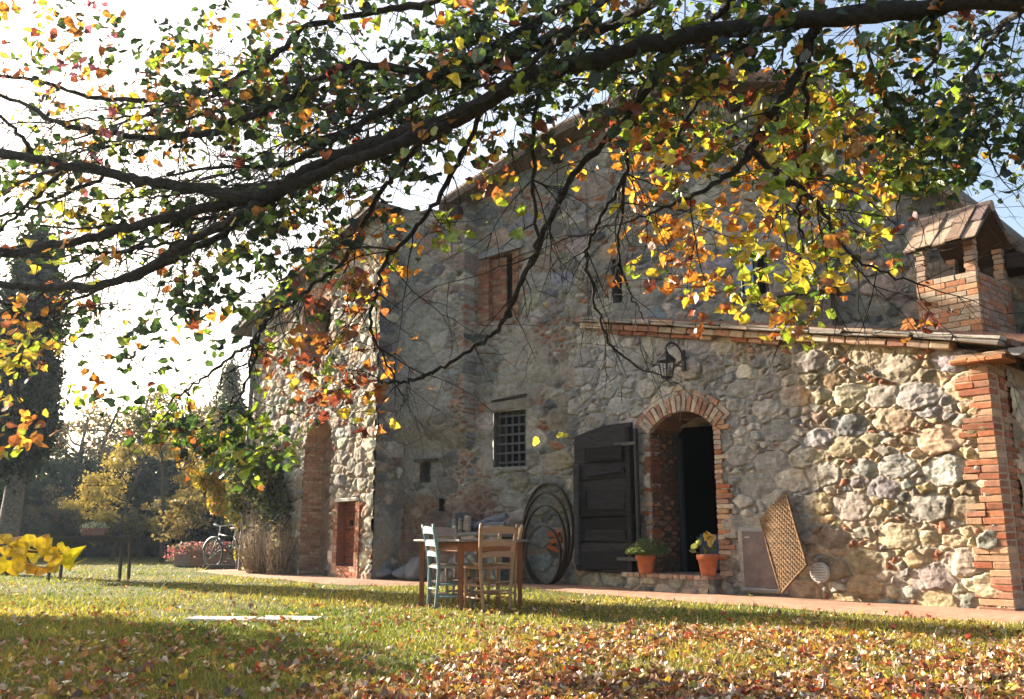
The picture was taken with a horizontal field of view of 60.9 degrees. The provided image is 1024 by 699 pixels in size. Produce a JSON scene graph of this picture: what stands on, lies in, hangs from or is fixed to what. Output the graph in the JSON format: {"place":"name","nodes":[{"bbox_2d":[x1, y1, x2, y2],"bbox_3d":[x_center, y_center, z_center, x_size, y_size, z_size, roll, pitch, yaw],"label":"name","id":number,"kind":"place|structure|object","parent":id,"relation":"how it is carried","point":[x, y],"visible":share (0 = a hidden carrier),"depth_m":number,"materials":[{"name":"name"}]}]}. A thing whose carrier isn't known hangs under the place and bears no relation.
{"place":"outdoors","nodes":[
{"label":"outdoors","id":0,"kind":"place"},
{"bbox_2d":[432,568,435,579],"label":"boulder","id":1,"kind":"object","parent":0,"point":[433,574],"visible":0.12,"depth_m":14.46,"materials":[{"name":"stone"}]},
{"bbox_2d":[425,551,435,562],"bbox_3d":[-1.342,3.478,14.811,0.371,0.351,0.378,7,-14,-30],"label":"boulder","id":2,"kind":"object","parent":1,"relation":"on","point":[432,558],"visible":0.08,"depth_m":14.62,"materials":[{"name":"stone"}]},
{"bbox_2d":[463,515,470,531],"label":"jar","id":3,"kind":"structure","parent":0,"point":[467,524],"depth_m":14.19,"materials":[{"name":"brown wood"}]},
{"bbox_2d":[503,518,514,526],"bbox_3d":[-0.056,2.844,14.114,0.204,0.214,0.177,0,-12,0],"label":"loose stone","id":4,"kind":"object","parent":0,"point":[509,522],"visible":0.59,"depth_m":14.06,"materials":[{"name":"grey stone"}]},
{"bbox_2d":[0,556,1023,698],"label":"ground","id":5,"kind":"structure","parent":0,"point":[144,561],"depth_m":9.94,"materials":[{"name":"plant"}]},
{"bbox_2d":[0,502,55,537],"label":"bush","id":6,"kind":"object","parent":5,"relation":"on","point":[33,529],"visible":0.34,"depth_m":27.51,"materials":[{"name":"green plant"}]},
{"bbox_2d":[0,213,78,574],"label":"cypress tree","id":7,"kind":"object","parent":5,"relation":"on","point":[12,470],"visible":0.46,"depth_m":18.10,"materials":[{"name":"green plant"}]},
{"bbox_2d":[0,534,86,576],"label":"yellow shrub","id":8,"kind":"object","parent":5,"relation":"on","point":[54,558],"visible":1,"depth_m":4.03,"materials":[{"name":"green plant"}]},
{"bbox_2d":[24,478,114,549],"bbox_3d":[-14.339,5.341,28.310,3.015,2.919,2.306,0,-12,0],"label":"bush","id":9,"kind":"object","parent":5,"relation":"on","point":[52,510],"visible":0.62,"depth_m":28.21,"materials":[{"name":"green plant"}]},
{"bbox_2d":[50,394,123,481],"bbox_3d":[-18.121,5.307,36.652,4.958,6.473,6.337,11,-17,-43],"label":"tree","id":10,"kind":"object","parent":5,"relation":"on","point":[82,446],"visible":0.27,"depth_m":35.51,"materials":[{"name":"green plant"}]},
{"bbox_2d":[46,536,140,581],"bbox_3d":[-7.451,3.694,15.417,1.427,0.773,0.851,2,-12,-9],"label":"garden table","id":11,"kind":"object","parent":5,"relation":"on","point":[120,539],"visible":0.88,"depth_m":15.20,"materials":[{"name":"paint"}]},
{"bbox_2d":[79,521,108,535],"bbox_3d":[-7.424,3.182,15.487,0.467,0.257,0.374,2,-12,-10],"label":"planter trough","id":12,"kind":"object","parent":11,"relation":"on","point":[87,529],"visible":1,"depth_m":15.40,"materials":[{"name":"ceramic"}]},
{"bbox_2d":[111,530,119,535],"bbox_3d":[-7.098,3.283,15.585,0.140,0.105,0.138,0,-12,0],"label":"pot","id":13,"kind":"object","parent":11,"relation":"on","point":[115,532],"visible":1,"depth_m":15.54,"materials":[{"name":"ceramic"}]},
{"bbox_2d":[45,410,156,474],"bbox_3d":[-19.291,5.438,37.382,5.588,6.521,6.186,-10,-15,38],"label":"tree","id":14,"kind":"object","parent":5,"relation":"on","point":[102,446],"visible":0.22,"depth_m":37.42,"materials":[{"name":"green plant"}]},
{"bbox_2d":[52,440,167,560],"bbox_3d":[-12.488,4.679,27.156,3.277,3.753,1.366,0,-12,0],"label":"yellow tree","id":15,"kind":"object","parent":5,"relation":"on","point":[116,465],"visible":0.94,"depth_m":27.09,"materials":[{"name":"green plant"}]},
{"bbox_2d":[85,506,182,559],"bbox_3d":[-12.044,5.875,28.354,3.002,1.894,2.544,-2,-12,8],"label":"bush","id":16,"kind":"object","parent":5,"relation":"on","point":[134,523],"visible":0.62,"depth_m":28.21,"materials":[{"name":"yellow plant"}]},
{"bbox_2d":[65,374,232,469],"bbox_3d":[-16.785,5.106,39.986,12.020,8.255,4.949,9,-15,-38],"label":"tree","id":17,"kind":"object","parent":5,"relation":"on","point":[100,419],"visible":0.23,"depth_m":38.74,"materials":[{"name":"green plant"}]},
{"bbox_2d":[0,436,302,557],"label":"evergreen hedge","id":18,"kind":"object","parent":5,"relation":"on","point":[69,471],"visible":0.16,"depth_m":31.59,"materials":[{"name":"green plant"}]},
{"bbox_2d":[100,391,246,478],"bbox_3d":[-13.686,4.960,37.871,9.182,7.658,6.331,3,-12,-16],"label":"tree","id":19,"kind":"object","parent":5,"relation":"on","point":[201,424],"visible":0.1,"depth_m":38.71,"materials":[{"name":"green plant"}]},
{"bbox_2d":[143,435,204,562],"bbox_3d":[-9.794,4.327,25.667,2.349,3.805,1.226,0,-12,0],"label":"yellow tree","id":20,"kind":"object","parent":5,"relation":"on","point":[180,478],"visible":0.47,"depth_m":25.67,"materials":[{"name":"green plant"}]},
{"bbox_2d":[140,489,219,553],"bbox_3d":[-10.288,5.360,27.379,3.208,2.495,2.253,-9,-15,37],"label":"bush","id":21,"kind":"object","parent":5,"relation":"on","point":[156,507],"visible":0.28,"depth_m":27.33,"materials":[{"name":"yellow plant"}]},
{"bbox_2d":[151,494,215,549],"bbox_3d":[-8.912,4.947,23.985,1.873,1.896,1.286,0,-12,0],"label":"bush","id":22,"kind":"object","parent":5,"relation":"on","point":[178,503],"visible":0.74,"depth_m":23.97,"materials":[{"name":"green plant"}]},
{"bbox_2d":[124,376,245,448],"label":"tree","id":23,"kind":"object","parent":5,"relation":"on","point":[161,395],"visible":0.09,"depth_m":40.60,"materials":[{"name":"green plant"}]},
{"bbox_2d":[160,541,234,566],"bbox_3d":[-7.862,5.156,21.991,1.687,0.644,1.405,0,-12,0],"label":"flower bed","id":24,"kind":"object","parent":5,"relation":"on","point":[193,557],"visible":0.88,"depth_m":21.77,"materials":[{"name":"plant"}]},
{"bbox_2d":[170,472,234,548],"bbox_3d":[-8.910,4.628,26.651,2.986,3.622,2.307,3,-12,-16],"label":"bush","id":25,"kind":"object","parent":5,"relation":"on","point":[221,522],"visible":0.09,"depth_m":26.39,"materials":[{"name":"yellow plant"}]},
{"bbox_2d":[202,524,235,564],"bbox_3d":[-6.739,4.676,20.681,1.830,1.042,0.570,-7,-14,31],"label":"bicycle","id":26,"kind":"object","parent":5,"relation":"on","point":[215,539],"visible":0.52,"depth_m":20.86,"materials":[{"name":"metal"}]},
{"bbox_2d":[202,564,235,569],"bbox_3d":[-6.467,5.001,19.996,1.256,0.130,0.193,-1,-12,3],"label":"wooden plank","id":27,"kind":"object","parent":5,"relation":"on","point":[219,566],"visible":0.48,"depth_m":19.93,"materials":[{"name":"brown wood"}]},
{"bbox_2d":[182,616,257,621],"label":"paving slab","id":28,"kind":"structure","parent":5,"relation":"on","point":[215,618],"depth_m":8.11,"materials":[{"name":"stone"}]},
{"bbox_2d":[210,352,246,433],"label":"cypress tree","id":29,"kind":"object","parent":5,"relation":"on","point":[235,380],"visible":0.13,"depth_m":46.41,"materials":[{"name":"green plant"}]},
{"bbox_2d":[254,615,322,621],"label":"paving slab","id":30,"kind":"structure","parent":5,"relation":"on","point":[272,617],"depth_m":8.12,"materials":[{"name":"stone"}]},
{"bbox_2d":[422,524,473,609],"bbox_3d":[-0.724,2.403,9.675,0.516,0.910,0.454,5,-13,-21],"label":"ladder back chair","id":31,"kind":"object","parent":5,"relation":"on","point":[428,543],"visible":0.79,"depth_m":9.53,"materials":[{"name":"paint"}]},
{"bbox_2d":[424,525,475,605],"bbox_3d":[-0.734,2.533,10.284,0.454,0.910,0.516,9,-15,-36],"label":"ladder back chair","id":32,"kind":"object","parent":5,"relation":"on","point":[445,530],"visible":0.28,"depth_m":10.39,"materials":[{"name":"paint"}]},
{"bbox_2d":[413,539,529,610],"bbox_3d":[-0.470,2.533,9.889,0.964,0.741,0.957,9,-15,-36],"label":"wooden table","id":33,"kind":"object","parent":5,"relation":"on","point":[460,546],"visible":0.81,"depth_m":9.72,"materials":[{"name":"paint"}]},
{"bbox_2d":[464,523,518,611],"bbox_3d":[-0.230,2.341,9.386,0.454,0.910,0.516,5,-13,-24],"label":"ladder back chair","id":34,"kind":"object","parent":5,"relation":"on","point":[489,543],"visible":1,"depth_m":9.26,"materials":[{"name":"paint"}]},
{"bbox_2d":[468,525,522,605],"bbox_3d":[-0.188,2.522,10.235,0.516,0.910,0.454,9,-15,-36],"label":"ladder back chair","id":35,"kind":"object","parent":5,"relation":"on","point":[520,530],"visible":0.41,"depth_m":10.14,"materials":[{"name":"paint"}]},
{"bbox_2d":[0,0,1023,533],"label":"linden tree","id":36,"kind":"object","parent":5,"relation":"on","point":[266,208],"visible":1,"depth_m":6.43,"materials":[{"name":"green plant"}]},
{"bbox_2d":[0,575,1023,698],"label":"fallen leaves","id":37,"kind":"object","parent":5,"relation":"on","point":[823,686],"visible":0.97,"depth_m":5.06,"materials":[{"name":"brown plant"}]},
{"bbox_2d":[231,68,1023,610],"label":"stone farmhouse","id":38,"kind":"object","parent":5,"relation":"on","point":[905,488],"visible":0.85,"depth_m":12.88,"materials":[{"name":"stone"}]},
{"bbox_2d":[299,287,332,361],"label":"loft window","id":39,"kind":"structure","parent":38,"relation":"in","point":[325,328],"depth_m":18.26,"materials":[{"name":"brick"}]},
{"bbox_2d":[331,497,361,578],"bbox_3d":[-2.928,3.424,15.766,0.276,1.446,0.921,10,-15,-39],"label":"small doorway","id":40,"kind":"structure","parent":38,"relation":"in","point":[346,540],"depth_m":15.92,"materials":[{"name":"wood"}]},
{"bbox_2d":[478,239,523,327],"bbox_3d":[-0.119,-1.122,15.370,0.992,1.473,0.422,-8,-14,34],"label":"bricked window","id":41,"kind":"structure","parent":38,"relation":"in","point":[500,288],"depth_m":15.37,"materials":[{"name":"brick"}]},
{"bbox_2d":[486,393,532,472],"bbox_3d":[0.037,1.430,14.758,0.964,1.309,0.411,-8,-14,34],"label":"barred window","id":42,"kind":"structure","parent":38,"relation":"in","point":[513,423],"depth_m":14.79,"materials":[{"name":"metal"}]},
{"bbox_2d":[573,422,640,572],"bbox_3d":[1.403,2.227,13.054,0.164,2.183,1.347,10,-16,-39],"label":"wooden door","id":43,"kind":"structure","parent":38,"relation":"in","point":[606,488],"depth_m":12.99,"materials":[{"name":"brown wood"}]},
{"bbox_2d":[611,259,621,302],"bbox_3d":[1.761,-1.085,14.120,0.180,0.740,0.260,-8,-14,32],"label":"slit window","id":44,"kind":"structure","parent":38,"relation":"in","point":[617,277],"depth_m":14.21,"materials":[{"name":"glass"}]},
{"bbox_2d":[625,538,670,573],"bbox_3d":[1.884,2.854,12.085,0.639,0.488,0.568,0,-12,0],"label":"flower pot","id":45,"kind":"object","parent":38,"relation":"on","point":[646,556],"visible":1,"depth_m":11.97,"materials":[{"name":"ceramic"}]},
{"bbox_2d":[656,342,685,379],"bbox_3d":[2.247,0.156,12.270,0.437,0.552,0.302,0,-12,0],"label":"wall lantern","id":46,"kind":"object","parent":38,"relation":"attached to","point":[666,357],"depth_m":12.27,"materials":[{"name":"metal"}]},
{"bbox_2d":[689,531,718,575],"bbox_3d":[2.525,2.676,11.453,0.394,0.572,0.300,0,-12,0],"label":"flower pot","id":47,"kind":"object","parent":38,"relation":"on","point":[707,562],"visible":1,"depth_m":11.36,"materials":[{"name":"ceramic"}]},
{"bbox_2d":[742,252,768,295],"bbox_3d":[3.607,-1.095,12.842,0.400,0.631,0.170,-8,-14,32],"label":"upper window","id":48,"kind":"structure","parent":38,"relation":"in","point":[764,288],"depth_m":12.86,"materials":[{"name":"glass"}]},
{"bbox_2d":[0,0,1023,480],"label":"sky","id":49,"kind":"structure","parent":0,"point":[138,25],"materials":[{"name":"white"}]},
{"bbox_2d":[198,569,1023,623],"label":"path","id":50,"kind":"structure","parent":0,"point":[873,608],"depth_m":10.35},
{"bbox_2d":[185,427,245,568],"bbox_3d":[-6.401,3.326,19.791,1.968,3.325,1.396,0,-12,0],"label":"yellow tree","id":51,"kind":"object","parent":50,"relation":"on","point":[215,492],"visible":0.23,"depth_m":19.55,"materials":[{"name":"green plant"}]},
{"bbox_2d":[231,505,278,573],"bbox_3d":[-5.085,3.812,17.644,1.229,1.480,1.182,0,-12,0],"label":"dry bush","id":52,"kind":"object","parent":50,"relation":"on","point":[252,560],"visible":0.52,"depth_m":17.36,"materials":[{"name":"beige plant"}]},
{"bbox_2d":[220,430,294,541],"bbox_3d":[-5.343,3.153,18.134,2.407,2.978,1.445,-5,-13,22],"label":"ivy","id":53,"kind":"object","parent":50,"relation":"on","point":[268,480],"visible":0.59,"depth_m":17.81,"materials":[{"name":"green plant"}]},
{"bbox_2d":[257,509,301,574],"bbox_3d":[-4.516,3.768,17.011,0.764,1.300,0.773,11,-16,-42],"label":"dry bush","id":54,"kind":"object","parent":50,"relation":"on","point":[279,564],"visible":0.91,"depth_m":16.90,"materials":[{"name":"beige plant"}]},
{"bbox_2d":[376,568,394,578],"bbox_3d":[-2.195,3.893,15.105,0.388,0.196,0.326,0,-12,0],"label":"boulder","id":55,"kind":"object","parent":50,"relation":"on","point":[382,573],"visible":0.84,"depth_m":14.99,"materials":[{"name":"stone"}]},
{"bbox_2d":[391,566,407,579],"bbox_3d":[-1.842,3.838,14.940,0.463,0.237,0.380,0,-12,0],"label":"boulder","id":56,"kind":"object","parent":50,"relation":"on","point":[399,573],"visible":0.59,"depth_m":14.80,"materials":[{"name":"stone"}]},
{"bbox_2d":[405,557,432,580],"bbox_3d":[-1.536,3.699,14.723,0.587,0.414,0.463,0,-12,0],"label":"boulder","id":57,"kind":"object","parent":50,"relation":"on","point":[412,569],"visible":0.59,"depth_m":14.56,"materials":[{"name":"stone"}]},
{"bbox_2d":[434,531,517,583],"bbox_3d":[-0.580,3.393,14.233,1.324,0.868,0.611,-8,-14,32],"label":"stone bench","id":58,"kind":"object","parent":50,"relation":"on","point":[470,557],"visible":0.25,"depth_m":14.04,"materials":[{"name":"grey stone"}]},
{"bbox_2d":[445,521,457,530],"bbox_3d":[-0.973,2.980,14.676,0.317,0.185,0.383,0,-12,0],"label":"loose stone","id":59,"kind":"object","parent":58,"relation":"on","point":[448,524],"visible":0.25,"depth_m":14.54,"materials":[{"name":"grey stone"}]},
{"bbox_2d":[451,519,456,528],"bbox_3d":[-0.949,2.893,14.358,0.120,0.209,0.077,-7,-14,31],"label":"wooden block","id":60,"kind":"object","parent":58,"relation":"on","point":[453,522],"depth_m":14.34,"materials":[{"name":"grey wood"}]},
{"bbox_2d":[458,518,462,531],"bbox_3d":[-0.849,2.878,14.294,0.082,0.232,0.077,4,-13,-17],"label":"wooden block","id":61,"kind":"object","parent":58,"relation":"on","point":[460,528],"depth_m":14.26,"materials":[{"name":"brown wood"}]},
{"bbox_2d":[462,521,475,530],"bbox_3d":[-0.704,2.942,14.512,0.346,0.189,0.234,12,-17,-43],"label":"loose stone","id":62,"kind":"object","parent":58,"relation":"on","point":[472,523],"visible":0.29,"depth_m":14.42,"materials":[{"name":"grey stone"}]},
{"bbox_2d":[453,512,471,521],"bbox_3d":[-0.845,2.816,14.636,0.334,0.168,0.244,5,-13,-22],"label":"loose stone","id":63,"kind":"object","parent":62,"relation":"on","point":[457,516],"visible":0.57,"depth_m":14.52,"materials":[{"name":"grey stone"}]},
{"bbox_2d":[473,513,508,531],"bbox_3d":[-0.349,2.829,14.269,0.640,0.301,0.170,-7,-14,31],"label":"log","id":64,"kind":"object","parent":58,"relation":"on","point":[502,517],"visible":0.75,"depth_m":14.19,"materials":[{"name":"grey wood"}]},
{"bbox_2d":[482,522,505,526],"bbox_3d":[-0.313,2.853,14.046,0.466,0.149,0.130,-7,-14,30],"label":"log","id":65,"kind":"object","parent":58,"relation":"on","point":[494,524],"visible":0.48,"depth_m":13.98,"materials":[{"name":"grey wood"}]},
{"bbox_2d":[524,525,561,584],"bbox_3d":[0.479,3.214,13.591,0.660,0.920,0.102,-8,-14,32],"label":"cask hoop","id":66,"kind":"object","parent":50,"relation":"on","point":[526,549],"visible":0.94,"depth_m":13.58,"materials":[{"name":"metal"}]},
{"bbox_2d":[522,505,566,583],"bbox_3d":[0.507,3.070,13.683,0.790,1.240,0.114,-8,-14,32],"label":"cask hoop","id":67,"kind":"object","parent":50,"relation":"on","point":[563,530],"visible":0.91,"depth_m":13.63,"materials":[{"name":"metal"}]},
{"bbox_2d":[521,492,570,583],"bbox_3d":[0.525,2.986,13.767,0.880,1.440,0.122,-8,-14,32],"label":"cask hoop","id":68,"kind":"object","parent":50,"relation":"on","point":[565,516],"visible":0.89,"depth_m":13.69,"materials":[{"name":"metal"}]},
{"bbox_2d":[522,482,573,583],"bbox_3d":[0.568,2.918,13.830,0.950,1.600,0.128,-8,-14,32],"label":"cask hoop","id":69,"kind":"object","parent":50,"relation":"on","point":[572,524],"visible":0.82,"depth_m":13.70,"materials":[{"name":"metal"}]},
{"bbox_2d":[759,492,807,593],"bbox_3d":[3.320,2.365,10.686,0.248,1.223,0.729,3,-12,-12],"label":"wicker mat","id":70,"kind":"object","parent":50,"relation":"on","point":[787,555],"visible":1,"depth_m":10.64,"materials":[{"name":"brown wicker"}]}
]}

